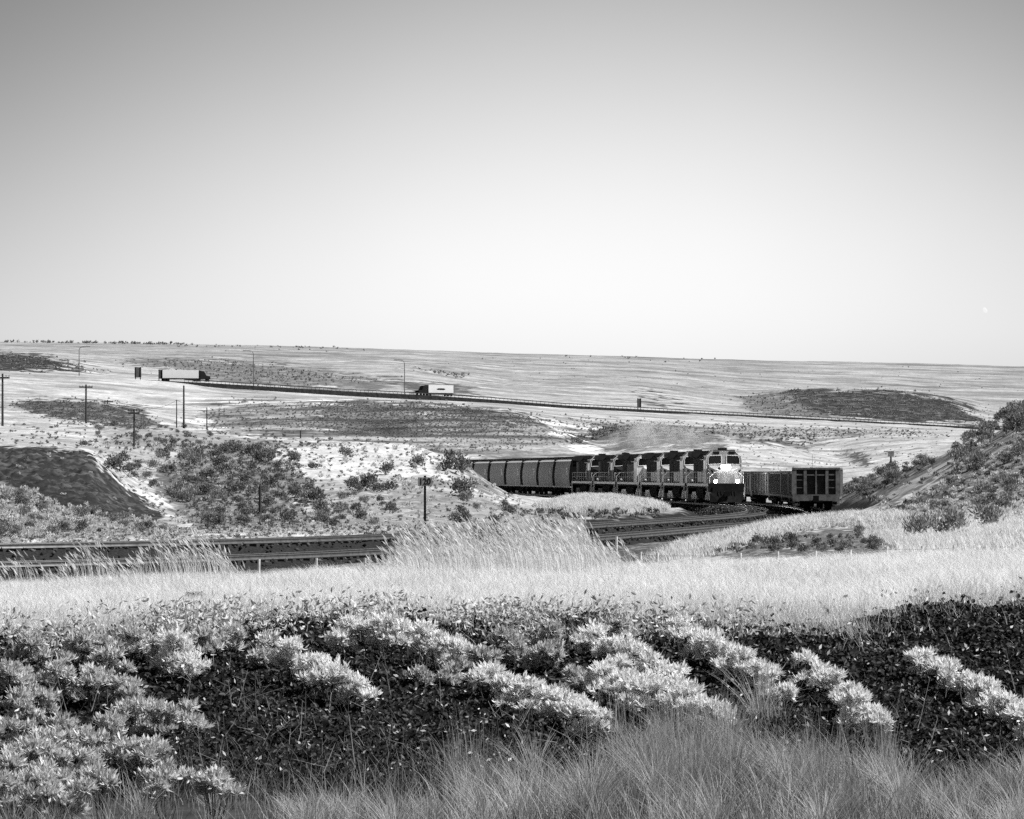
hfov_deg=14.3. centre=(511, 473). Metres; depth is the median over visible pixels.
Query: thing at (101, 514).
sagebrush
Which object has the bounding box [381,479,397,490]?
sagebrush
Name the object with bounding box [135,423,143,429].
sagebrush
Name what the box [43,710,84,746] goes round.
leafy shrub
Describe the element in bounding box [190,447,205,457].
sagebrush
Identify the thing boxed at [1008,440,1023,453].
sagebrush
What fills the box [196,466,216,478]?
sagebrush
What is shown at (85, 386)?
utility pole
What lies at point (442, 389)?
lorry
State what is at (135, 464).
sagebrush
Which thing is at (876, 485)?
sagebrush
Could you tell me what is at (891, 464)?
sagebrush
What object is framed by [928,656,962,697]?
leafy shrub
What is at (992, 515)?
sagebrush
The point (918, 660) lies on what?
leafy shrub
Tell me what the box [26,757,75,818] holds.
leafy shrub
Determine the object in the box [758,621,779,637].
leafy shrub
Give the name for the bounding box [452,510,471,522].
sagebrush
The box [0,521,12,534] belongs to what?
sagebrush
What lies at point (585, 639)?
leafy shrub
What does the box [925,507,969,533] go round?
sagebrush
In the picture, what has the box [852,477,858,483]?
sagebrush
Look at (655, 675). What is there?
leafy shrub
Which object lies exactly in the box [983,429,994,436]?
sagebrush
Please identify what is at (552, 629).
leafy shrub
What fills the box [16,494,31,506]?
sagebrush
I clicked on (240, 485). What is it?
sagebrush
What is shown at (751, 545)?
sagebrush
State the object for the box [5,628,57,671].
leafy shrub
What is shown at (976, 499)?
sagebrush
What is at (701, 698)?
leafy shrub
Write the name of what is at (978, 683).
leafy shrub
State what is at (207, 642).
leafy shrub
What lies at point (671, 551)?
mound grass
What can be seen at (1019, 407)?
sagebrush
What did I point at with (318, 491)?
sagebrush
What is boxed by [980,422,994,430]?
sagebrush
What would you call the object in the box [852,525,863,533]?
sagebrush
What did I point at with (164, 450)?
sagebrush
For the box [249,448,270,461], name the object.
sagebrush
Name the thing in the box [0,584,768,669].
pale sprigs
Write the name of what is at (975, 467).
sagebrush
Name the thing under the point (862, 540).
sagebrush
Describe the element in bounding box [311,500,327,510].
sagebrush
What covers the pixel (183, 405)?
utility pole
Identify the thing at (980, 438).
sagebrush
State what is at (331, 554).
railway track
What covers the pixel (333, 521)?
sagebrush
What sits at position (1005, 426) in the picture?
sagebrush
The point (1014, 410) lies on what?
sagebrush
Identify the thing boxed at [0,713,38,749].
leafy shrub
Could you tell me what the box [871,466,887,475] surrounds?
sagebrush
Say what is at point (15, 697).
leafy shrub
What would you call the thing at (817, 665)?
leafy shrub
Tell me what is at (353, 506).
sagebrush
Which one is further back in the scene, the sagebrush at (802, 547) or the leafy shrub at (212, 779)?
the sagebrush at (802, 547)
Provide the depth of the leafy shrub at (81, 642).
45.73 m
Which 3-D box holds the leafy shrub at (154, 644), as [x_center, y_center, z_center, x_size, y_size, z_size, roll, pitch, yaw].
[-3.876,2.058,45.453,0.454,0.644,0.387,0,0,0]
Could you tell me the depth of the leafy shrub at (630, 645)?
44.37 m
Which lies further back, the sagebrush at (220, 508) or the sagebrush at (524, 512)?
the sagebrush at (524, 512)
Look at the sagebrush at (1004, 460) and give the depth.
222.90 m
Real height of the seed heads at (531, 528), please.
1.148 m
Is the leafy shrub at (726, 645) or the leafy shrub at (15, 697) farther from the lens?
the leafy shrub at (726, 645)
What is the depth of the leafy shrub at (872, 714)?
41.06 m
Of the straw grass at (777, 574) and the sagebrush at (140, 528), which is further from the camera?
the sagebrush at (140, 528)
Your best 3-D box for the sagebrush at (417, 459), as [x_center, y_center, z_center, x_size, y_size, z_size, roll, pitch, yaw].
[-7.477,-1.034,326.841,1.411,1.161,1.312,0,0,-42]
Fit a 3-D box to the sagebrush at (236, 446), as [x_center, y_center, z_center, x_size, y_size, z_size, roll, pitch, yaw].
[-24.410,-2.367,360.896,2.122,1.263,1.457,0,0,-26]
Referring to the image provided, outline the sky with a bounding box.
[0,0,1023,365]
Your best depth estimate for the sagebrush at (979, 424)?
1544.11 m
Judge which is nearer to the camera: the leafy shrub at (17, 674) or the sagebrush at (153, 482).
the leafy shrub at (17, 674)
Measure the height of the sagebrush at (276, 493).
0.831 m
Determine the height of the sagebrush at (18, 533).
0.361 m
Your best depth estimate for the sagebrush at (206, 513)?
202.71 m
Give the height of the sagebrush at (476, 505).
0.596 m
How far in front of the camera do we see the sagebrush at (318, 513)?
214.51 m
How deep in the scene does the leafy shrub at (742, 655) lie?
44.05 m
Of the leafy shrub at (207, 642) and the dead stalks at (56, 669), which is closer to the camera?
the dead stalks at (56, 669)
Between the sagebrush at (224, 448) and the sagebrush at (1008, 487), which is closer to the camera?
the sagebrush at (1008, 487)
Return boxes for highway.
[152,380,1001,429]
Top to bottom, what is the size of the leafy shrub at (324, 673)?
0.773 m
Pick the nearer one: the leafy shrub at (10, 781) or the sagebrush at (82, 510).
the leafy shrub at (10, 781)
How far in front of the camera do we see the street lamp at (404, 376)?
1547.53 m
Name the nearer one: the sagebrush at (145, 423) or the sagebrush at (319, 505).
the sagebrush at (319, 505)
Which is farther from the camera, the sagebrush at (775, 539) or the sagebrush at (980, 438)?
the sagebrush at (980, 438)
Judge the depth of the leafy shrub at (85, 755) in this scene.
37.87 m
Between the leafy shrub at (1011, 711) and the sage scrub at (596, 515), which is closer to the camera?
the leafy shrub at (1011, 711)
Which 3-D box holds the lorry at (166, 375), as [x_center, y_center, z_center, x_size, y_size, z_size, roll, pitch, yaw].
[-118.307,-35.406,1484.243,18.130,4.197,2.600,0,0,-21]
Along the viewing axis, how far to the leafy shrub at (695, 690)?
41.86 m
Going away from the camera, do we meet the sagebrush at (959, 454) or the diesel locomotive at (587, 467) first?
the sagebrush at (959, 454)
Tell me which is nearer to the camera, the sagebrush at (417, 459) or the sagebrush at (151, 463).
the sagebrush at (151, 463)
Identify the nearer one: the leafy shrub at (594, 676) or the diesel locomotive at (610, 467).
the leafy shrub at (594, 676)
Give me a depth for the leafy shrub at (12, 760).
36.91 m
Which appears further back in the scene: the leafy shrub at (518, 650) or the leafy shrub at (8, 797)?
the leafy shrub at (518, 650)
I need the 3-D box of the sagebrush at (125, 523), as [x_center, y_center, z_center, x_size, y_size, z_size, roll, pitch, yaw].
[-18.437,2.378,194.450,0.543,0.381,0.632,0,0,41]
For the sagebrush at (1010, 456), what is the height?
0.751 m
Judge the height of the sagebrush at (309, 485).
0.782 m
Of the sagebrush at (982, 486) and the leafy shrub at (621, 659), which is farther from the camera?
the sagebrush at (982, 486)
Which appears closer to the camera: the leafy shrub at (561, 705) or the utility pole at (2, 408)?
the leafy shrub at (561, 705)
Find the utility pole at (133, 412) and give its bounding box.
[128,409,139,445]
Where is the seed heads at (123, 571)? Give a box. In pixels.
[0,528,650,582]
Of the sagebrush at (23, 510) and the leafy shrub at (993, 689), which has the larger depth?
the sagebrush at (23, 510)
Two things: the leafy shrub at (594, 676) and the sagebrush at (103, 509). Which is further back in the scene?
the sagebrush at (103, 509)
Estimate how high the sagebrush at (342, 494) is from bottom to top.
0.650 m
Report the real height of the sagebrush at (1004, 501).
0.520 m
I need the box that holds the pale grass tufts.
[0,432,1023,551]
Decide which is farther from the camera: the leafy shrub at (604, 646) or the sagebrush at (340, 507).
the sagebrush at (340, 507)
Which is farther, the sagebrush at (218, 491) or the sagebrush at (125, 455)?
the sagebrush at (125, 455)
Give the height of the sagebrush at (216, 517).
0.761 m
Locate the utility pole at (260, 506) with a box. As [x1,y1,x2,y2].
[259,485,261,512]
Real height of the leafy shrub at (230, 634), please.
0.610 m
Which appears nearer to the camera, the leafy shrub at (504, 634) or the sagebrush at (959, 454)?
the leafy shrub at (504, 634)
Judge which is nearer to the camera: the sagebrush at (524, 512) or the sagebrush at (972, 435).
the sagebrush at (524, 512)
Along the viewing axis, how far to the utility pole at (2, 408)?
499.26 m
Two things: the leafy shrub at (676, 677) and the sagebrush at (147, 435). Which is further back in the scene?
the sagebrush at (147, 435)
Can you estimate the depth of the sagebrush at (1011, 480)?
199.65 m
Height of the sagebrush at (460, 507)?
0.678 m
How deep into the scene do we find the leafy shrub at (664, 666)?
43.30 m
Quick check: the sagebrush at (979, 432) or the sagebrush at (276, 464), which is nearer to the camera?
the sagebrush at (276, 464)
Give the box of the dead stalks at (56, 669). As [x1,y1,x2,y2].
[15,644,1023,793]
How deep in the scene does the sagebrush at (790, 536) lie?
126.95 m
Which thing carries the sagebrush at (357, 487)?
on the ground at (620, 380)
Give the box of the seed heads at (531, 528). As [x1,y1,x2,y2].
[350,509,627,572]
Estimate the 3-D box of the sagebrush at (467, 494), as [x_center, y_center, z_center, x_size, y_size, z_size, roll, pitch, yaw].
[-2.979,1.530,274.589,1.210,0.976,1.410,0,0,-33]
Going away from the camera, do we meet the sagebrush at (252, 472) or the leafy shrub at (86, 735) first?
the leafy shrub at (86, 735)
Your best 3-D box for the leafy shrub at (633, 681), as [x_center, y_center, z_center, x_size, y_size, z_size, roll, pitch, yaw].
[1.333,2.386,42.376,0.686,0.735,0.429,0,0,28]
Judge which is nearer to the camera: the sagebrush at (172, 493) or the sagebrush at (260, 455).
the sagebrush at (172, 493)
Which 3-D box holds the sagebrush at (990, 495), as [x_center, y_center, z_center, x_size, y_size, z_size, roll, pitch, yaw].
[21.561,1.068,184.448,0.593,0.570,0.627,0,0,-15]
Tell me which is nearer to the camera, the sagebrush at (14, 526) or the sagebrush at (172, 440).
the sagebrush at (14, 526)
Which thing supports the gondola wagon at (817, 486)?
on the railway track at (331, 554)
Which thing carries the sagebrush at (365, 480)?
on the ground at (620, 380)
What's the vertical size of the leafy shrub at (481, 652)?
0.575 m
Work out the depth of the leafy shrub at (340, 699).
43.12 m
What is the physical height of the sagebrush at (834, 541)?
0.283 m
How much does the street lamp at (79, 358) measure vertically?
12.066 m
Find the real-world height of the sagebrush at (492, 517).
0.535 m
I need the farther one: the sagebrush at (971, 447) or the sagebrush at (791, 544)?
the sagebrush at (971, 447)
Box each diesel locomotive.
[572,454,608,492]
[592,453,634,495]
[616,454,662,499]
[639,450,684,500]
[662,449,709,502]
[685,448,744,503]
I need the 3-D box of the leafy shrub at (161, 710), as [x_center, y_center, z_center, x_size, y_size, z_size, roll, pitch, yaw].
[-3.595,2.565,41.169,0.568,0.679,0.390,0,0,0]
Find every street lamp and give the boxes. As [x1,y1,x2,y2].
[79,346,89,375]
[243,350,253,385]
[402,360,404,393]
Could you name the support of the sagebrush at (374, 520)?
on the ground at (620, 380)
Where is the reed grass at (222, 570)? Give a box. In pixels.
[0,538,649,588]
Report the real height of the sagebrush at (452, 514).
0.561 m
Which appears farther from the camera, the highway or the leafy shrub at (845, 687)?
the highway
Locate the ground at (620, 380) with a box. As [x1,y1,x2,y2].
[0,342,1023,818]
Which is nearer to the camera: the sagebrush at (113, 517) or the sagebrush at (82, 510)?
the sagebrush at (113, 517)
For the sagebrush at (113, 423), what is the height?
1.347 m
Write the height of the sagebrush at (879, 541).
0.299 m
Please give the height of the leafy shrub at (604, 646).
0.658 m
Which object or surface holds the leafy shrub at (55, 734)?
on the ground at (620, 380)
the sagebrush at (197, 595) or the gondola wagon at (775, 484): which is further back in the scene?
the gondola wagon at (775, 484)
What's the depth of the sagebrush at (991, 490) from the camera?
198.71 m
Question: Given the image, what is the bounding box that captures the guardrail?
[184,379,1002,426]
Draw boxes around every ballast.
[0,497,781,560]
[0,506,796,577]
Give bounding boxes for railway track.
[0,493,775,551]
[0,501,832,569]
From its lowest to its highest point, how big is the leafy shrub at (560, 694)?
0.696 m
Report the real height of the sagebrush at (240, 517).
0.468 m
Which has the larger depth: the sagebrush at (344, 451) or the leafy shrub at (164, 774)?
the sagebrush at (344, 451)
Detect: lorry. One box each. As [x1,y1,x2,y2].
[160,370,209,381]
[415,385,452,395]
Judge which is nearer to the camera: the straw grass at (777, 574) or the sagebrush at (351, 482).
the straw grass at (777, 574)
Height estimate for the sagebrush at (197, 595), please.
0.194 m
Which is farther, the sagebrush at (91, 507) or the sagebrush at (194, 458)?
the sagebrush at (194, 458)
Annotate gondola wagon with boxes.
[741,471,772,502]
[751,471,777,503]
[769,471,790,505]
[781,471,818,506]
[788,471,838,509]
[792,468,842,511]
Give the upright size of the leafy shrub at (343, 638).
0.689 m
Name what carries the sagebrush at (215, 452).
on the ground at (620, 380)
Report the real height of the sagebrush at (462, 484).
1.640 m
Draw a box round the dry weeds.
[0,642,1023,811]
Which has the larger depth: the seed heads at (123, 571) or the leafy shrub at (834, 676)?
the seed heads at (123, 571)
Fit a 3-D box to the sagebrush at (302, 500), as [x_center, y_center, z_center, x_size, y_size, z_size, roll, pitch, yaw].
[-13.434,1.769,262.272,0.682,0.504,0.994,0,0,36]
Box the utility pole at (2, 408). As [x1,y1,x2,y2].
[0,374,9,425]
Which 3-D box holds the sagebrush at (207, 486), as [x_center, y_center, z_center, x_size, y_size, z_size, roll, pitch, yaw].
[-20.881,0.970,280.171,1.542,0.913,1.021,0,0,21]
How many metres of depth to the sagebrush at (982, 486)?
202.11 m
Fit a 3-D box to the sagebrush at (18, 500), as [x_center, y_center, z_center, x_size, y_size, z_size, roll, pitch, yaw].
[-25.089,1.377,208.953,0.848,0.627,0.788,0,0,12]
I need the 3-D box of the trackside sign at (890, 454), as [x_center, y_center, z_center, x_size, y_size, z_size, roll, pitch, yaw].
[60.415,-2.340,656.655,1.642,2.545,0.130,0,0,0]
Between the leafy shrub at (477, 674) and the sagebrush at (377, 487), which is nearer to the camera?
the leafy shrub at (477, 674)
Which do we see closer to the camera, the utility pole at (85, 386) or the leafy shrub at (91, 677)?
the leafy shrub at (91, 677)
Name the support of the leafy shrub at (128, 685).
on the ground at (620, 380)
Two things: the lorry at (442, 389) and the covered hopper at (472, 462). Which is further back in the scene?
the lorry at (442, 389)
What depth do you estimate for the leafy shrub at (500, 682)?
43.00 m
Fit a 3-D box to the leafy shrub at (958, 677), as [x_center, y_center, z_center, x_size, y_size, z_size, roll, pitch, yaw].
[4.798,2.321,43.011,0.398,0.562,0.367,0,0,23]
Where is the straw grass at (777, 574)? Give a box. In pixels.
[0,545,1023,634]
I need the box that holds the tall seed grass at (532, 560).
[365,519,628,579]
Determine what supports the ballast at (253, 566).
on the ground at (620, 380)
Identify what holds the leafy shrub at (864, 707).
on the ground at (620, 380)
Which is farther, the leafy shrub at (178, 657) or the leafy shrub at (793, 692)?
the leafy shrub at (178, 657)
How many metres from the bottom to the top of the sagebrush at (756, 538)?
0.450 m
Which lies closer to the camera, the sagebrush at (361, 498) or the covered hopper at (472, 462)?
the sagebrush at (361, 498)
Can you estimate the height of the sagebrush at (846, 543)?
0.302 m
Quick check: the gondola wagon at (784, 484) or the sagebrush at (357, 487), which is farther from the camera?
the gondola wagon at (784, 484)
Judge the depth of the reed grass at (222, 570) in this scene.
68.31 m
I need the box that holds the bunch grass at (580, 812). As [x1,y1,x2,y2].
[0,662,1023,818]
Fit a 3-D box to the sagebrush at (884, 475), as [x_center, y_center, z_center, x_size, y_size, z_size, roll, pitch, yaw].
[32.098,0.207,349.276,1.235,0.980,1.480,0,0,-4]
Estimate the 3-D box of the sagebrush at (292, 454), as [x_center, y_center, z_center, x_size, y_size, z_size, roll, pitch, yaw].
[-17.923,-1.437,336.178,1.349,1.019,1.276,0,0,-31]
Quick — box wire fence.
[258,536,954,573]
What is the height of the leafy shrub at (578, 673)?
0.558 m
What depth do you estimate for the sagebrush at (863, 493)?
342.14 m
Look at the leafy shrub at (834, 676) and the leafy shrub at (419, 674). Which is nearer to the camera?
the leafy shrub at (834, 676)
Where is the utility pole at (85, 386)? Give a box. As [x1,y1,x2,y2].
[79,384,92,422]
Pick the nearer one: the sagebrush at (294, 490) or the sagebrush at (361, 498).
the sagebrush at (361, 498)
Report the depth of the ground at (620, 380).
1096.71 m
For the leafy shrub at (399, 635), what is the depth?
45.90 m
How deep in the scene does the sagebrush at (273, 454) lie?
342.51 m
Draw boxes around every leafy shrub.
[0,657,38,688]
[0,682,46,735]
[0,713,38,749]
[0,732,58,800]
[0,745,27,773]
[0,765,62,818]
[0,787,28,818]
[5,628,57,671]
[14,682,61,719]
[15,777,79,818]
[23,725,77,755]
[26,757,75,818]
[31,655,77,690]
[37,775,98,818]
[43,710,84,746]
[46,739,107,798]
[55,626,109,672]
[66,660,110,710]
[71,722,111,758]
[74,761,120,818]
[88,644,136,675]
[91,708,131,745]
[97,618,155,662]
[101,731,144,795]
[105,672,146,712]
[106,692,163,731]
[124,733,175,782]
[128,696,180,738]
[134,759,195,818]
[142,632,166,675]
[149,624,212,682]
[177,696,214,733]
[185,623,226,658]
[190,764,245,818]
[214,618,248,653]
[246,629,280,668]
[264,634,315,686]
[289,650,335,691]
[305,653,355,709]
[322,610,363,657]
[333,669,368,710]
[341,670,382,709]
[348,613,390,655]
[362,609,403,658]
[386,618,420,663]
[404,616,445,670]
[405,664,436,686]
[416,629,455,670]
[435,660,464,686]
[436,631,476,671]
[454,643,505,671]
[462,658,506,703]
[487,670,522,710]
[489,623,529,653]
[497,635,530,670]
[501,670,546,714]
[516,638,567,676]
[529,618,565,648]
[531,682,570,720]
[540,682,591,725]
[552,663,589,694]
[552,696,600,733]
[563,698,613,742]
[569,618,609,658]
[583,655,626,699]
[589,631,636,659]
[596,668,641,701]
[602,651,643,674]
[608,669,670,722]
[609,614,640,638]
[611,632,661,673]
[631,667,666,702]
[642,655,691,691]
[654,675,707,716]
[660,670,690,712]
[662,612,698,651]
[678,625,706,656]
[686,691,713,724]
[687,627,733,677]
[695,695,737,739]
[709,638,755,678]
[724,643,757,683]
[745,657,779,687]
[748,663,799,706]
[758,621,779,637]
[789,647,832,702]
[804,659,843,694]
[809,665,847,706]
[828,679,873,714]
[832,682,872,733]
[856,700,887,730]
[861,703,895,736]
[900,644,938,687]
[922,654,952,685]
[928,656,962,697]
[949,669,988,699]
[960,671,1002,707]
[975,687,1023,725]
[979,685,1003,723]
[996,699,1023,729]
[1011,710,1023,739]
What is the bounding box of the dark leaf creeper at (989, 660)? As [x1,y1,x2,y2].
[0,588,1023,796]
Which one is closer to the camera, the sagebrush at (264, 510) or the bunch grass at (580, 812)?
the bunch grass at (580, 812)
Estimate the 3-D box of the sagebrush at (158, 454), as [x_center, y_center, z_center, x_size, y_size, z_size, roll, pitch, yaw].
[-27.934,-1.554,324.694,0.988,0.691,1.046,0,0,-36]
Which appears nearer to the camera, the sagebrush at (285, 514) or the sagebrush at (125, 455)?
the sagebrush at (285, 514)
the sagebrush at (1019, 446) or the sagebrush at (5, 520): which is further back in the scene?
the sagebrush at (1019, 446)
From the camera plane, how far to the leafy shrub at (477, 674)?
43.46 m
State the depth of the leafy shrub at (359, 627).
46.30 m
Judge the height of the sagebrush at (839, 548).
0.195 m
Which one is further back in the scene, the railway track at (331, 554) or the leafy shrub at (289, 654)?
the railway track at (331, 554)
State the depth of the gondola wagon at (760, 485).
352.12 m
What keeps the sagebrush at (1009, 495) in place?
on the ground at (620, 380)
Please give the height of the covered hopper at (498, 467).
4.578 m
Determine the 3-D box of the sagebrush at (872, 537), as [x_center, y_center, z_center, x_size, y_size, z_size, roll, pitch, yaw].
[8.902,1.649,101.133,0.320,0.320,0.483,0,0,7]
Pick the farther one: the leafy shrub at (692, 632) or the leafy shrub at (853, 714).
the leafy shrub at (692, 632)
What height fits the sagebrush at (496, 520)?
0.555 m
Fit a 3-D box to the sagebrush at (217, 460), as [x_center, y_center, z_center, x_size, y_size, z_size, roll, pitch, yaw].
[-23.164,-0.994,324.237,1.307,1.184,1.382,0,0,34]
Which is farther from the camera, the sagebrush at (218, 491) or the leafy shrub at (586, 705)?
the sagebrush at (218, 491)
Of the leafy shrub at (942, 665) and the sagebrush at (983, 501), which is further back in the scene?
the sagebrush at (983, 501)
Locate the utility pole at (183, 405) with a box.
[183,385,184,427]
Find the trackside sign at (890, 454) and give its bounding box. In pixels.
[884,451,893,461]
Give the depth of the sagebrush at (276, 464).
320.48 m
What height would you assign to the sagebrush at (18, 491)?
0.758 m
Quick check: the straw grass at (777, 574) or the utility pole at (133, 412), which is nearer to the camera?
the straw grass at (777, 574)
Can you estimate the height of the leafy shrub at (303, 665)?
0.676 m
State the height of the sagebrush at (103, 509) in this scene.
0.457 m
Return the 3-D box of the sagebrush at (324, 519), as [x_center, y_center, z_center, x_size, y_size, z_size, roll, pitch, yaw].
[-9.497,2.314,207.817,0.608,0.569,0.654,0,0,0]
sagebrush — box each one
[0,493,9,499]
[0,515,12,523]
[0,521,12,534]
[9,529,19,535]
[10,523,23,531]
[11,487,26,496]
[11,495,27,504]
[15,505,30,515]
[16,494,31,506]
[24,519,38,526]
[34,514,47,520]
[38,499,50,506]
[38,503,47,509]
[46,524,62,533]
[55,520,68,530]
[61,520,72,530]
[72,518,89,531]
[73,505,90,516]
[78,439,87,445]
[86,505,100,511]
[95,506,106,512]
[95,511,104,517]
[102,453,124,472]
[108,512,120,521]
[110,420,117,425]
[115,450,130,462]
[116,510,129,519]
[117,520,129,525]
[123,462,135,472]
[129,462,138,468]
[129,470,138,477]
[132,459,142,463]
[134,519,152,527]
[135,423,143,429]
[135,434,142,439]
[136,524,149,532]
[139,421,149,428]
[139,471,152,478]
[144,433,152,437]
[145,458,161,467]
[148,478,157,487]
[154,447,172,458]
[154,451,165,457]
[159,462,176,471]
[164,481,187,490]
[168,438,177,443]
[168,489,180,497]
[175,492,184,500]
[177,447,192,456]
[178,483,199,499]
[180,474,192,482]
[183,591,205,598]
[186,451,204,464]
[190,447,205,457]
[191,475,198,481]
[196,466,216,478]
[197,482,216,492]
[199,509,214,522]
[203,521,212,527]
[206,448,222,456]
[210,454,227,465]
[210,487,228,497]
[211,504,225,511]
[211,512,226,524]
[214,462,232,470]
[216,444,230,452]
[222,480,233,488]
[226,441,244,453]
[230,495,242,502]
[231,481,245,492]
[235,501,247,506]
[236,514,247,520]
[237,471,252,481]
[238,507,253,516]
[240,442,257,455]
[242,514,253,522]
[245,462,257,469]
[247,469,260,477]
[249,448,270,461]
[252,441,265,449]
[256,506,267,512]
[258,484,266,491]
[258,494,274,505]
[258,513,271,521]
[260,473,270,478]
[262,474,279,486]
[264,447,275,458]
[267,507,278,514]
[269,488,286,497]
[270,460,281,467]
[273,473,282,477]
[277,509,295,523]
[286,450,301,460]
[287,481,301,490]
[288,482,306,497]
[295,489,316,499]
[295,497,307,503]
[302,482,314,491]
[308,462,322,468]
[308,486,325,499]
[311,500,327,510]
[313,510,327,517]
[319,514,328,523]
[321,508,331,515]
[326,516,341,525]
[331,501,348,513]
[336,491,346,498]
[337,513,346,519]
[338,447,353,456]
[343,476,359,489]
[349,502,361,509]
[352,507,367,519]
[353,484,363,491]
[358,471,380,490]
[358,495,368,502]
[366,515,379,523]
[371,483,384,491]
[377,458,395,473]
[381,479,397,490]
[384,501,397,512]
[408,454,425,466]
[439,448,472,473]
[447,475,478,494]
[448,511,457,520]
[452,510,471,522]
[453,504,466,512]
[458,489,473,501]
[472,502,480,508]
[488,513,500,519]
[491,517,501,525]
[499,499,509,505]
[501,504,518,514]
[521,508,530,514]
[745,542,756,549]
[750,532,766,543]
[764,535,781,543]
[765,542,783,550]
[781,530,798,542]
[785,539,798,549]
[796,543,810,551]
[810,537,821,543]
[818,544,828,551]
[826,538,837,545]
[835,545,844,551]
[836,538,852,548]
[843,485,854,494]
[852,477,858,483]
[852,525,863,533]
[857,478,872,484]
[858,483,868,488]
[859,538,867,543]
[860,489,870,495]
[865,541,877,549]
[866,535,877,543]
[867,537,884,547]
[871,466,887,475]
[871,482,884,489]
[881,471,889,478]
[885,460,899,470]
[886,468,899,478]
[888,472,899,478]
[900,511,938,534]
[914,453,929,459]
[919,459,930,466]
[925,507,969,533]
[926,455,937,464]
[947,449,962,458]
[950,442,962,448]
[950,446,970,461]
[962,443,973,454]
[963,450,987,466]
[967,431,976,438]
[968,503,1005,524]
[969,494,985,504]
[971,462,985,472]
[972,480,993,493]
[974,422,986,428]
[975,434,987,443]
[976,426,994,435]
[976,496,992,505]
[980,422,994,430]
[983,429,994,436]
[985,492,996,501]
[986,487,997,492]
[987,467,997,473]
[990,475,1001,482]
[994,405,1012,421]
[994,498,1011,506]
[996,451,1015,463]
[997,490,1016,500]
[999,475,1022,490]
[1001,423,1011,430]
[1001,456,1009,463]
[1003,412,1023,427]
[1003,484,1017,492]
[1005,407,1018,418]
[1007,399,1023,409]
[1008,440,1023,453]
[1010,405,1022,413]
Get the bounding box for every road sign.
[135,367,140,379]
[637,398,640,408]
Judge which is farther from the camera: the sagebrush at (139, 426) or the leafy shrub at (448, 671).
the sagebrush at (139, 426)
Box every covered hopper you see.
[462,460,480,469]
[474,459,496,481]
[490,459,521,492]
[505,458,538,493]
[522,458,555,494]
[538,457,572,494]
[554,457,576,494]
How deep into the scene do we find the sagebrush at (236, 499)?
266.33 m
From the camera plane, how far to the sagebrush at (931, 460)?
335.08 m
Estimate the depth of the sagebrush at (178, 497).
273.07 m
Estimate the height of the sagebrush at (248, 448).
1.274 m
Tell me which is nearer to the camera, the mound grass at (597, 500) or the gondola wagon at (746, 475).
the mound grass at (597, 500)
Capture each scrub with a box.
[0,339,1017,423]
[0,402,1023,552]
[9,395,955,472]
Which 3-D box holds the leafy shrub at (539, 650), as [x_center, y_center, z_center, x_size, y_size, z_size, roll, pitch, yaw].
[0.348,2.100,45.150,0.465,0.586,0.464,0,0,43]
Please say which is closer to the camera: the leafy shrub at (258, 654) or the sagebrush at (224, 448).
the leafy shrub at (258, 654)
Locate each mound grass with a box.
[532,491,670,514]
[642,507,913,561]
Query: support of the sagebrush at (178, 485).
on the ground at (620, 380)
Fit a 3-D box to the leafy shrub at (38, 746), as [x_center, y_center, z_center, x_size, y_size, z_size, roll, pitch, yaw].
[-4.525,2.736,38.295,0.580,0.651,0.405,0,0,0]
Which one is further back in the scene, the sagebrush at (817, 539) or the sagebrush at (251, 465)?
the sagebrush at (251, 465)
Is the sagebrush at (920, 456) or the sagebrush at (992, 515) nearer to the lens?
the sagebrush at (992, 515)
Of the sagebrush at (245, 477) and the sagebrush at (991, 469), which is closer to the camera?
the sagebrush at (991, 469)
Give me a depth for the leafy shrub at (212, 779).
35.19 m
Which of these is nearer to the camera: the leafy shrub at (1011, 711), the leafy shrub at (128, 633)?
the leafy shrub at (1011, 711)
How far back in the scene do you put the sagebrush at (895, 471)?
343.95 m
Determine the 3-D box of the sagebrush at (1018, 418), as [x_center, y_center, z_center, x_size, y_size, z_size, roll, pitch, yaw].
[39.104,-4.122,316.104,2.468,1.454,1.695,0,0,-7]
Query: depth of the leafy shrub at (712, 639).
45.17 m
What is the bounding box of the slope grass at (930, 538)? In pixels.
[861,507,1023,553]
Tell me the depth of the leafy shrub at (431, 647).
45.29 m
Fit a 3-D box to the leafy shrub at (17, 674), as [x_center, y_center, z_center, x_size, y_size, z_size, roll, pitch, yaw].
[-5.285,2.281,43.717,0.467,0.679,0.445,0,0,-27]
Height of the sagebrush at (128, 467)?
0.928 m
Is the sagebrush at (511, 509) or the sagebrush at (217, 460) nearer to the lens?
the sagebrush at (511, 509)
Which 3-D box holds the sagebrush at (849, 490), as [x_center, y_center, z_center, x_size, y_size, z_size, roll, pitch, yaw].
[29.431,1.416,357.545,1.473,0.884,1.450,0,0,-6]

